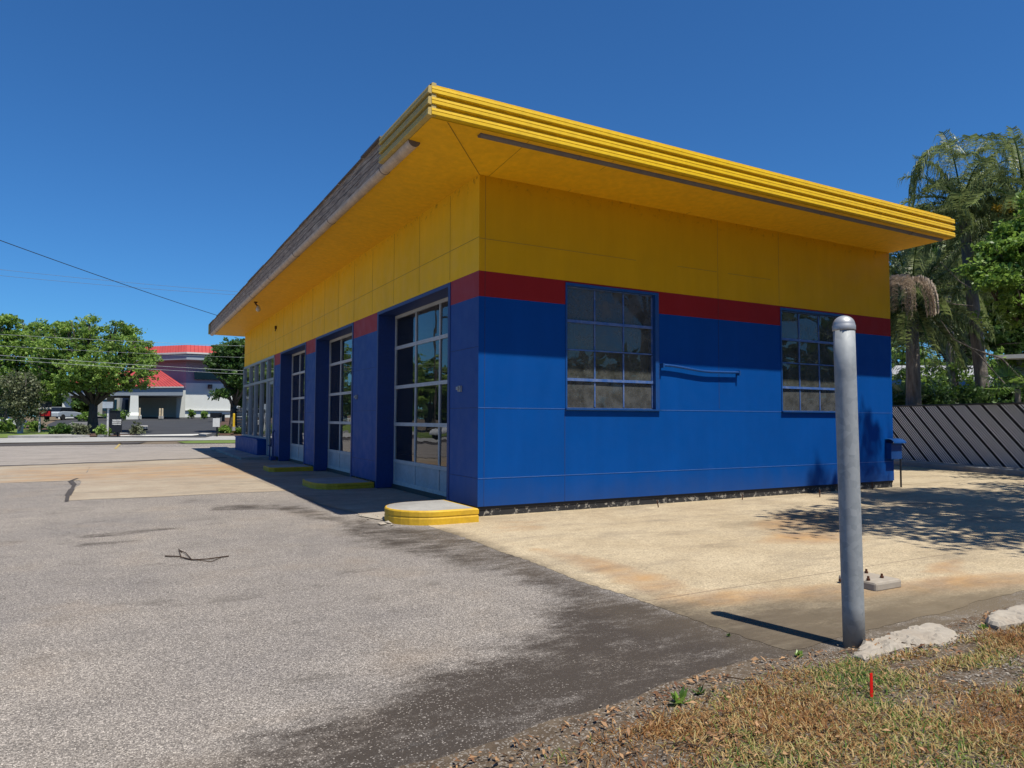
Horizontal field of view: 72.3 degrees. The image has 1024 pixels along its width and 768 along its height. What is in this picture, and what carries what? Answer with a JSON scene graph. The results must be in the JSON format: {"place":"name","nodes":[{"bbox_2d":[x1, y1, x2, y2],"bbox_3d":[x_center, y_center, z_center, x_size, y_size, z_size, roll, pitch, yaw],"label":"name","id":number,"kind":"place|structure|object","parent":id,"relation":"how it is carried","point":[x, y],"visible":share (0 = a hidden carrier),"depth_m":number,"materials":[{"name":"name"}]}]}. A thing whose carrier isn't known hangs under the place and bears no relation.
{"place":"outdoors","nodes":[
{"label":"outdoors","id":0,"kind":"place"},
{"bbox_2d":[0,429,83,437],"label":"verge grass","id":1,"kind":"structure","parent":0,"point":[14,432],"depth_m":53.96,"materials":[{"name":"green plant"}]},
{"bbox_2d":[0,368,49,431],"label":"crape myrtle","id":2,"kind":"object","parent":1,"relation":"on","point":[18,407],"visible":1,"depth_m":52.97,"materials":[{"name":"green plant"}]},
{"bbox_2d":[0,442,142,445],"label":"street asphalt","id":3,"kind":"structure","parent":0,"point":[20,444],"depth_m":37.19,"materials":[{"name":"grey asphalt"}]},
{"bbox_2d":[15,427,128,435],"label":"mulch bed","id":4,"kind":"object","parent":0,"point":[92,434],"visible":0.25,"depth_m":55.25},
{"bbox_2d":[0,417,15,431],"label":"shrub","id":5,"kind":"object","parent":4,"relation":"on","point":[8,426],"visible":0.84,"depth_m":54.80,"materials":[{"name":"green plant"}]},
{"bbox_2d":[23,419,49,431],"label":"shrub","id":6,"kind":"object","parent":4,"relation":"on","point":[33,426],"visible":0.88,"depth_m":56.71,"materials":[{"name":"green plant"}]},
{"bbox_2d":[0,313,78,418],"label":"oak tree","id":7,"kind":"object","parent":4,"relation":"on","point":[11,337],"visible":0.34,"depth_m":61.69,"materials":[{"name":"green plant"}]},
{"bbox_2d":[38,401,51,431],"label":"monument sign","id":8,"kind":"object","parent":4,"relation":"on","point":[47,406],"visible":0.78,"depth_m":55.92,"materials":[{"name":"red plastic"}]},
{"bbox_2d":[46,421,74,433],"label":"shrub","id":9,"kind":"object","parent":4,"relation":"on","point":[61,428],"visible":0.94,"depth_m":52.70,"materials":[{"name":"green plant"}]},
{"bbox_2d":[70,423,91,434],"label":"shrub","id":10,"kind":"object","parent":4,"relation":"on","point":[80,429],"visible":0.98,"depth_m":50.33,"materials":[{"name":"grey plant"}]},
{"bbox_2d":[22,313,163,432],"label":"oak tree","id":11,"kind":"object","parent":4,"relation":"on","point":[92,380],"visible":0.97,"depth_m":56.35,"materials":[{"name":"green plant"}]},
{"bbox_2d":[93,423,114,435],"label":"shrub","id":12,"kind":"object","parent":4,"relation":"on","point":[101,429],"visible":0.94,"depth_m":50.33,"materials":[{"name":"green plant"}]},
{"bbox_2d":[129,421,145,434],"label":"shrub","id":13,"kind":"object","parent":4,"relation":"on","point":[136,429],"visible":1,"depth_m":52.79,"materials":[{"name":"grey plant"}]},
{"bbox_2d":[0,240,214,314],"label":"overhead wire","id":14,"kind":"object","parent":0,"point":[95,274],"visible":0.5,"depth_m":36.48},
{"bbox_2d":[0,417,219,445],"bbox_3d":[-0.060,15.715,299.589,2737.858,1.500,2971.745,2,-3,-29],"label":"ground","id":15,"kind":"structure","parent":0,"point":[52,419],"depth_m":40.86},
{"bbox_2d":[8,434,89,437],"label":"kerb","id":16,"kind":"structure","parent":15,"relation":"on","point":[48,436],"depth_m":47.57,"materials":[{"name":"concrete"}]},
{"bbox_2d":[29,393,72,416],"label":"background tree","id":17,"kind":"object","parent":15,"relation":"on","point":[59,405],"visible":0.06,"depth_m":94.79,"materials":[{"name":"green plant"}]},
{"bbox_2d":[70,411,88,420],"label":"shrub","id":18,"kind":"object","parent":15,"relation":"on","point":[83,416],"visible":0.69,"depth_m":77.58,"materials":[{"name":"green plant"}]},
{"bbox_2d":[72,398,88,412],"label":"background tree","id":19,"kind":"object","parent":15,"relation":"on","point":[82,407],"visible":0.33,"depth_m":103.42,"materials":[{"name":"green plant"}]},
{"bbox_2d":[102,402,112,436],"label":"street sign","id":20,"kind":"object","parent":15,"relation":"on","point":[107,405],"visible":0.82,"depth_m":50.44,"materials":[{"name":"white metal"}]},
{"bbox_2d":[97,433,127,436],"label":"kerb","id":21,"kind":"structure","parent":15,"relation":"on","point":[100,435],"depth_m":49.71,"materials":[{"name":"concrete"}]},
{"bbox_2d":[98,408,130,419],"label":"shrub","id":22,"kind":"object","parent":15,"relation":"on","point":[122,414],"visible":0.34,"depth_m":79.91,"materials":[{"name":"green plant"}]},
{"bbox_2d":[109,411,120,434],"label":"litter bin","id":23,"kind":"object","parent":15,"relation":"on","point":[114,414],"visible":0.44,"depth_m":53.99,"materials":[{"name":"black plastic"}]},
{"bbox_2d":[58,345,241,418],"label":"hotel building","id":24,"kind":"structure","parent":15,"relation":"on","point":[179,392],"depth_m":92.26,"materials":[{"name":"paint"}]},
{"bbox_2d":[125,400,128,409],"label":"lobby window","id":25,"kind":"structure","parent":24,"relation":"in","point":[126,401],"depth_m":96.38,"materials":[{"name":"black glass"}]},
{"bbox_2d":[194,372,220,379],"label":"window","id":26,"kind":"structure","parent":24,"relation":"in","point":[197,375],"depth_m":92.78,"materials":[{"name":"blue glass"}]},
{"bbox_2d":[187,409,195,418],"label":"shrub","id":27,"kind":"object","parent":15,"relation":"on","point":[191,413],"visible":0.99,"depth_m":85.88,"materials":[{"name":"green plant"}]},
{"bbox_2d":[200,410,207,418],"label":"shrub","id":28,"kind":"object","parent":15,"relation":"on","point":[204,414],"visible":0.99,"depth_m":84.79,"materials":[{"name":"green plant"}]},
{"bbox_2d":[198,433,211,435],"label":"kerb","id":29,"kind":"structure","parent":15,"relation":"on","point":[203,434],"depth_m":53.88,"materials":[{"name":"concrete"}]},
{"bbox_2d":[180,440,234,442],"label":"grass strip","id":30,"kind":"object","parent":15,"relation":"on","point":[217,441],"depth_m":40.93,"materials":[{"name":"green plant"}]},
{"bbox_2d":[213,418,219,436],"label":"yard sign","id":31,"kind":"object","parent":15,"relation":"on","point":[216,422],"visible":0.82,"depth_m":51.93,"materials":[{"name":"white paint"}]},
{"bbox_2d":[237,408,241,433],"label":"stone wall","id":32,"kind":"structure","parent":15,"relation":"on","point":[239,412],"depth_m":57.25,"materials":[{"name":"grey stone"}]},
{"bbox_2d":[892,381,930,404],"bbox_3d":[13.624,1.305,23.956,1.238,2.899,1.446,2,-3,-29],"label":"palmetto","id":33,"kind":"object","parent":15,"relation":"on","point":[901,388],"visible":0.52,"depth_m":24.29,"materials":[{"name":"green plant"}]},
{"bbox_2d":[892,375,970,406],"bbox_3d":[14.708,1.204,24.936,3.345,3.115,1.921,0,-3,-1],"label":"hedge","id":34,"kind":"object","parent":15,"relation":"on","point":[939,398],"visible":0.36,"depth_m":24.74,"materials":[{"name":"green plant"}]},
{"bbox_2d":[889,202,992,460],"bbox_3d":[12.853,-1.415,22.256,7.124,8.356,5.072,8,-9,-70],"label":"queen palm","id":35,"kind":"object","parent":15,"relation":"on","point":[911,289],"visible":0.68,"depth_m":22.13,"materials":[{"name":"green plant"}]},
{"bbox_2d":[892,365,999,400],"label":"neighbour house","id":36,"kind":"structure","parent":15,"relation":"on","point":[904,366],"depth_m":35.24,"materials":[{"name":"grey"}]},
{"bbox_2d":[889,233,1014,398],"bbox_3d":[16.450,-1.454,26.541,5.645,8.891,5.470,2,-3,-29],"label":"queen palm","id":37,"kind":"object","parent":15,"relation":"on","point":[987,326],"visible":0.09,"depth_m":26.40,"materials":[{"name":"green plant"}]},
{"bbox_2d":[889,190,1023,393],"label":"shade tree","id":38,"kind":"object","parent":15,"relation":"on","point":[1013,342],"visible":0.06,"depth_m":29.65,"materials":[{"name":"green plant"}]},
{"bbox_2d":[891,337,1022,383],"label":"shade tree","id":39,"kind":"object","parent":15,"relation":"on","point":[989,359],"visible":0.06,"depth_m":41.13,"materials":[{"name":"green plant"}]},
{"bbox_2d":[892,346,1023,404],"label":"hedge","id":40,"kind":"object","parent":15,"relation":"on","point":[962,374],"visible":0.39,"depth_m":26.41,"materials":[{"name":"green plant"}]},
{"bbox_2d":[896,129,1023,389],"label":"queen palm","id":41,"kind":"object","parent":15,"relation":"on","point":[957,192],"visible":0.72,"depth_m":21.64,"materials":[{"name":"green plant"}]},
{"bbox_2d":[933,126,1023,303],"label":"queen palm","id":42,"kind":"object","parent":15,"relation":"on","point":[1007,194],"visible":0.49,"depth_m":21.11,"materials":[{"name":"green plant"}]},
{"bbox_2d":[941,263,1023,383],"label":"bare branch","id":43,"kind":"object","parent":42,"relation":"hanging from","point":[987,364],"visible":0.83,"depth_m":21.29,"materials":[{"name":"brown plant"}]},
{"bbox_2d":[941,374,1023,405],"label":"hedge","id":44,"kind":"object","parent":15,"relation":"on","point":[1005,395],"visible":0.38,"depth_m":21.34,"materials":[{"name":"green plant"}]},
{"bbox_2d":[951,190,1023,335],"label":"broadleaf tree","id":45,"kind":"object","parent":15,"relation":"on","point":[999,255],"visible":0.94,"depth_m":18.76,"materials":[{"name":"green plant"}]},
{"bbox_2d":[974,360,1023,468],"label":"palmetto","id":46,"kind":"object","parent":15,"relation":"on","point":[1018,393],"visible":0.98,"depth_m":19.39,"materials":[{"name":"green plant"}]},
{"bbox_2d":[994,354,1023,397],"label":"sage garage","id":47,"kind":"structure","parent":15,"relation":"on","point":[1018,357],"depth_m":26.50,"materials":[{"name":"green paint"}]},
{"bbox_2d":[1002,259,1023,290],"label":"shade tree","id":48,"kind":"object","parent":15,"relation":"on","point":[1022,265],"visible":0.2,"depth_m":17.88,"materials":[{"name":"green plant"}]},
{"bbox_2d":[0,446,234,464],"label":"pale lot","id":49,"kind":"structure","parent":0,"point":[20,455],"depth_m":26.58,"materials":[{"name":"grey concrete"}]},
{"bbox_2d":[0,436,234,442],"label":"road","id":50,"kind":"structure","parent":0,"point":[21,440],"depth_m":45.14,"materials":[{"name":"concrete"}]},
{"bbox_2d":[1,359,234,373],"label":"overhead wire","id":51,"kind":"object","parent":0,"point":[120,367],"visible":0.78,"depth_m":49.18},
{"bbox_2d":[1,334,234,345],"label":"overhead wire","id":52,"kind":"object","parent":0,"point":[115,340],"visible":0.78,"depth_m":49.81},
{"bbox_2d":[1,355,241,370],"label":"overhead wire","id":53,"kind":"object","parent":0,"point":[119,363],"visible":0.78,"depth_m":49.37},
{"bbox_2d":[10,346,244,357],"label":"overhead wire","id":54,"kind":"object","parent":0,"point":[124,352],"visible":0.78,"depth_m":49.99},
{"bbox_2d":[47,417,221,436],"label":"parking lot","id":55,"kind":"structure","parent":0,"point":[177,425],"depth_m":70.32,"materials":[{"name":"grey asphalt"}]},
{"bbox_2d":[44,407,81,419],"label":"parked car","id":56,"kind":"object","parent":55,"relation":"on","point":[62,413],"visible":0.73,"depth_m":80.74,"materials":[{"name":"white metal"}]},
{"bbox_2d":[112,419,121,436],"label":"entrance sign","id":57,"kind":"object","parent":55,"relation":"on","point":[117,425],"visible":0.99,"depth_m":50.41,"materials":[{"name":"black plastic"}]},
{"bbox_2d":[120,434,197,435],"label":"stop line","id":58,"kind":"object","parent":55,"relation":"on","point":[164,435],"visible":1,"depth_m":53.08,"materials":[{"name":"white paint"}]},
{"bbox_2d":[207,413,221,417],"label":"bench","id":59,"kind":"object","parent":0,"point":[213,415],"visible":0.76,"depth_m":78.38,"materials":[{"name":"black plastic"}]},
{"bbox_2d":[218,417,241,435],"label":"mulch bed","id":60,"kind":"object","parent":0,"point":[226,422],"visible":0.27,"depth_m":59.16,"materials":[{"name":"brown wood"}]},
{"bbox_2d":[201,337,244,429],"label":"oak tree","id":61,"kind":"object","parent":60,"relation":"on","point":[230,359],"visible":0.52,"depth_m":57.26,"materials":[{"name":"green plant"}]},
{"bbox_2d":[217,414,229,421],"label":"outdoor table","id":62,"kind":"object","parent":60,"relation":"on","point":[223,417],"visible":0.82,"depth_m":77.88,"materials":[{"name":"black plastic"}]},
{"bbox_2d":[218,424,230,432],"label":"shrub","id":63,"kind":"object","parent":60,"relation":"on","point":[225,428],"visible":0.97,"depth_m":56.72,"materials":[{"name":"green plant"}]},
{"bbox_2d":[232,414,235,431],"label":"bollard","id":64,"kind":"object","parent":60,"relation":"on","point":[233,428],"visible":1,"depth_m":54.91,"materials":[{"name":"yellow metal"}]},
{"bbox_2d":[229,426,241,433],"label":"shrub","id":65,"kind":"object","parent":60,"relation":"on","point":[238,430],"visible":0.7,"depth_m":55.71,"materials":[{"name":"green plant"}]},
{"bbox_2d":[210,447,270,459],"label":"storefront walk","id":66,"kind":"structure","parent":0,"point":[236,454],"depth_m":25.16,"materials":[{"name":"concrete"}]},
{"bbox_2d":[0,443,1023,767],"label":"asphalt lot","id":67,"kind":"structure","parent":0,"point":[326,589],"depth_m":4.48,"materials":[{"name":"grey asphalt"}]},
{"bbox_2d":[0,463,91,482],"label":"orange slab","id":68,"kind":"structure","parent":67,"relation":"on","point":[40,473],"depth_m":17.74,"materials":[{"name":"concrete"}]},
{"bbox_2d":[65,478,77,500],"bbox_3d":[-8.721,2.051,13.847,0.197,0.001,5.090,2,-3,-31],"label":"slab crack","id":69,"kind":"object","parent":67,"relation":"on","point":[69,492],"visible":1,"depth_m":13.36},
{"bbox_2d":[0,457,226,465],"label":"crack seam","id":70,"kind":"object","parent":67,"relation":"on","point":[104,462],"visible":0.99,"depth_m":21.73,"materials":[{"name":"black asphalt"}]},
{"bbox_2d":[69,458,286,499],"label":"orange slab","id":71,"kind":"structure","parent":67,"relation":"on","point":[138,479],"depth_m":15.65,"materials":[{"name":"concrete"}]},
{"bbox_2d":[165,549,228,561],"bbox_3d":[-3.231,1.733,7.096,0.830,0.020,0.320,-1,-3,27],"label":"fallen twig","id":72,"kind":"object","parent":67,"relation":"on","point":[189,558],"visible":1,"depth_m":6.96,"materials":[{"name":"brown wood"}]},
{"bbox_2d":[196,450,435,513],"bbox_3d":[-7.097,2.392,20.430,2.128,0.001,23.382,2,-3,-29],"label":"front apron","id":73,"kind":"object","parent":67,"relation":"on","point":[366,500],"visible":0.62,"depth_m":13.58,"materials":[{"name":"concrete"}]},
{"bbox_2d":[263,464,312,471],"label":"concrete island","id":74,"kind":"structure","parent":73,"relation":"on","point":[286,468],"depth_m":18.48,"materials":[{"name":"yellow paint"}]},
{"bbox_2d":[302,477,373,489],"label":"concrete island","id":75,"kind":"structure","parent":73,"relation":"on","point":[333,483],"depth_m":14.02,"materials":[{"name":"yellow paint"}]},
{"bbox_2d":[358,511,384,519],"bbox_3d":[-1.879,1.883,9.963,0.506,0.001,1.053,2,-3,-29],"label":"broken edge","id":76,"kind":"object","parent":73,"relation":"on","point":[371,515],"visible":0.5,"depth_m":10.07,"materials":[{"name":"white concrete"}]},
{"bbox_2d":[361,513,393,525],"bbox_3d":[-1.815,1.866,9.625,0.271,0.071,1.081,2,-3,-29],"label":"rubble","id":77,"kind":"object","parent":67,"relation":"on","point":[384,523],"visible":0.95,"depth_m":9.37,"materials":[{"name":"white concrete"}]},
{"bbox_2d":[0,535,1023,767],"bbox_3d":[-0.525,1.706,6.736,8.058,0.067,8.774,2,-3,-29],"label":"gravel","id":78,"kind":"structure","parent":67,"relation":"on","point":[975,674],"depth_m":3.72,"materials":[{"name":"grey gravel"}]},
{"bbox_2d":[208,82,954,515],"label":"garage building","id":79,"kind":"structure","parent":67,"relation":"on","point":[484,306],"depth_m":12.07,"materials":[{"name":"paint"}]},
{"bbox_2d":[268,381,272,455],"bbox_3d":[-8.346,1.179,24.238,0.132,2.570,0.920,2,-3,-29],"label":"entry door","id":80,"kind":"structure","parent":79,"relation":"in","point":[271,382],"depth_m":24.43,"materials":[{"name":"metal"}]},
{"bbox_2d":[278,342,305,463],"bbox_3d":[-6.521,0.676,21.394,0.422,3.565,3.660,2,-3,-29],"label":"garage door","id":81,"kind":"structure","parent":79,"relation":"in","point":[290,368],"depth_m":22.82,"materials":[{"name":"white metal"}]},
{"bbox_2d":[313,322,353,476],"bbox_3d":[-4.229,0.477,17.267,0.422,3.565,3.510,2,-3,-29],"label":"garage door","id":82,"kind":"structure","parent":79,"relation":"in","point":[325,458],"depth_m":18.63,"materials":[{"name":"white metal"}]},
{"bbox_2d":[375,282,450,500],"bbox_3d":[-1.678,0.257,12.672,0.422,3.565,3.630,2,-3,-29],"label":"garage door","id":83,"kind":"structure","parent":79,"relation":"in","point":[423,479],"depth_m":13.62,"materials":[{"name":"white metal"}]},
{"bbox_2d":[565,282,660,410],"bbox_3d":[1.623,-0.567,11.374,1.890,1.984,0.190,2,-3,-29],"label":"window","id":84,"kind":"structure","parent":79,"relation":"in","point":[612,334],"depth_m":11.40,"materials":[{"name":"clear glass"}]},
{"bbox_2d":[780,307,843,412],"bbox_3d":[5.865,-0.433,13.722,1.890,1.984,0.190,2,-3,-29],"label":"window","id":85,"kind":"structure","parent":79,"relation":"in","point":[806,337],"depth_m":13.69,"materials":[{"name":"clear glass"}]},
{"bbox_2d":[894,459,1023,476],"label":"fence kerb","id":86,"kind":"structure","parent":67,"relation":"on","point":[976,468],"depth_m":19.57,"materials":[{"name":"concrete"}]},
{"bbox_2d":[892,402,1023,468],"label":"slatted fence","id":87,"kind":"object","parent":86,"relation":"on","point":[987,434],"visible":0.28,"depth_m":20.20,"materials":[{"name":"metal"}]},
{"bbox_2d":[0,0,1023,416],"label":"sky","id":88,"kind":"structure","parent":0,"point":[179,144],"materials":[{"name":"blue"}]},
{"bbox_2d":[395,604,1023,767],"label":"dirt verge","id":89,"kind":"structure","parent":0,"point":[546,731],"depth_m":3.22,"materials":[{"name":"brown soil"}]},
{"bbox_2d":[669,686,691,704],"bbox_3d":[0.811,1.528,3.430,0.140,0.088,0.109,2,-3,-29],"label":"weed","id":90,"kind":"object","parent":89,"relation":"on","point":[682,695],"visible":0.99,"depth_m":3.45,"materials":[{"name":"green plant"}]},
{"bbox_2d":[692,684,705,694],"bbox_3d":[0.954,1.551,3.562,0.074,0.061,0.065,1,-3,-6],"label":"weed","id":91,"kind":"object","parent":89,"relation":"on","point":[700,688],"visible":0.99,"depth_m":3.56,"materials":[{"name":"green plant"}]},
{"bbox_2d":[432,610,1023,767],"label":"leaf litter","id":92,"kind":"object","parent":89,"relation":"on","point":[709,731],"visible":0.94,"depth_m":3.22,"materials":[{"name":"brown plant"}]},
{"bbox_2d":[501,628,1023,767],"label":"twig litter","id":93,"kind":"object","parent":89,"relation":"on","point":[800,700],"visible":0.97,"depth_m":3.35,"materials":[{"name":"brown wood"}]},
{"bbox_2d":[535,622,1023,767],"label":"dry grass","id":94,"kind":"structure","parent":89,"relation":"on","point":[888,723],"depth_m":3.15,"materials":[{"name":"plant"}]},
{"bbox_2d":[794,650,803,656],"bbox_3d":[1.696,1.590,4.144,0.067,0.048,0.062,2,-3,-29],"label":"weed","id":95,"kind":"object","parent":89,"relation":"on","point":[798,652],"visible":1,"depth_m":4.14,"materials":[{"name":"green plant"}]},
{"bbox_2d":[832,316,865,648],"bbox_3d":[2.097,0.614,4.368,0.171,2.089,0.136,2,-3,-29],"label":"pipe bollard","id":96,"kind":"object","parent":89,"relation":"on","point":[849,494],"visible":0.99,"depth_m":4.32,"materials":[{"name":"metal"}]},
{"bbox_2d":[869,673,872,696],"bbox_3d":[1.775,1.511,3.465,0.016,0.162,0.007,1,-3,-10],"label":"marker flag","id":97,"kind":"object","parent":89,"relation":"on","point":[871,683],"visible":0.88,"depth_m":3.46,"materials":[{"name":"red plastic"}]},
{"bbox_2d":[851,623,959,662],"bbox_3d":[2.447,1.615,4.364,1.070,0.110,0.289,2,-3,-29],"label":"broken slab","id":98,"kind":"object","parent":89,"relation":"on","point":[938,635],"depth_m":4.33,"materials":[{"name":"white concrete"}]},
{"bbox_2d":[977,623,987,628],"bbox_3d":[3.152,1.623,4.709,0.074,0.051,0.057,2,-3,-29],"label":"weed","id":99,"kind":"object","parent":89,"relation":"on","point":[983,625],"visible":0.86,"depth_m":4.70,"materials":[{"name":"green plant"}]},
{"bbox_2d":[985,604,1023,630],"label":"broken slab","id":100,"kind":"object","parent":89,"relation":"on","point":[1009,617],"depth_m":4.79,"materials":[{"name":"white concrete"}]},
{"bbox_2d":[428,477,1023,650],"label":"concrete apron","id":101,"kind":"object","parent":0,"point":[766,570],"visible":0.85,"depth_m":7.50,"materials":[{"name":"beige concrete"}]},
{"bbox_2d":[384,500,478,525],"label":"concrete island","id":102,"kind":"structure","parent":101,"relation":"on","point":[431,512],"depth_m":9.39,"materials":[{"name":"yellow paint"}]},
{"bbox_2d":[839,569,900,590],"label":"anchor block","id":103,"kind":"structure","parent":101,"relation":"on","point":[875,582],"depth_m":5.83,"materials":[{"name":"white concrete"}]},
{"bbox_2d":[892,465,1020,484],"bbox_3d":[7.900,2.571,22.813,7.300,0.001,13.750,2,-3,-29],"label":"concrete","id":104,"kind":"object","parent":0,"point":[914,475],"visible":0.09,"depth_m":17.88,"materials":[{"name":"beige concrete"}]},
{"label":"utility pole","id":105,"kind":"object","parent":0,"visible":0},
{"bbox_2d":[0,275,231,294],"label":"overhead wire","id":106,"kind":"object","parent":105,"relation":"attached to","point":[110,285],"visible":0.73,"depth_m":53.74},
{"bbox_2d":[0,269,235,291],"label":"overhead wire","id":107,"kind":"object","parent":105,"relation":"attached to","point":[118,281],"visible":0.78,"depth_m":54.02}
]}

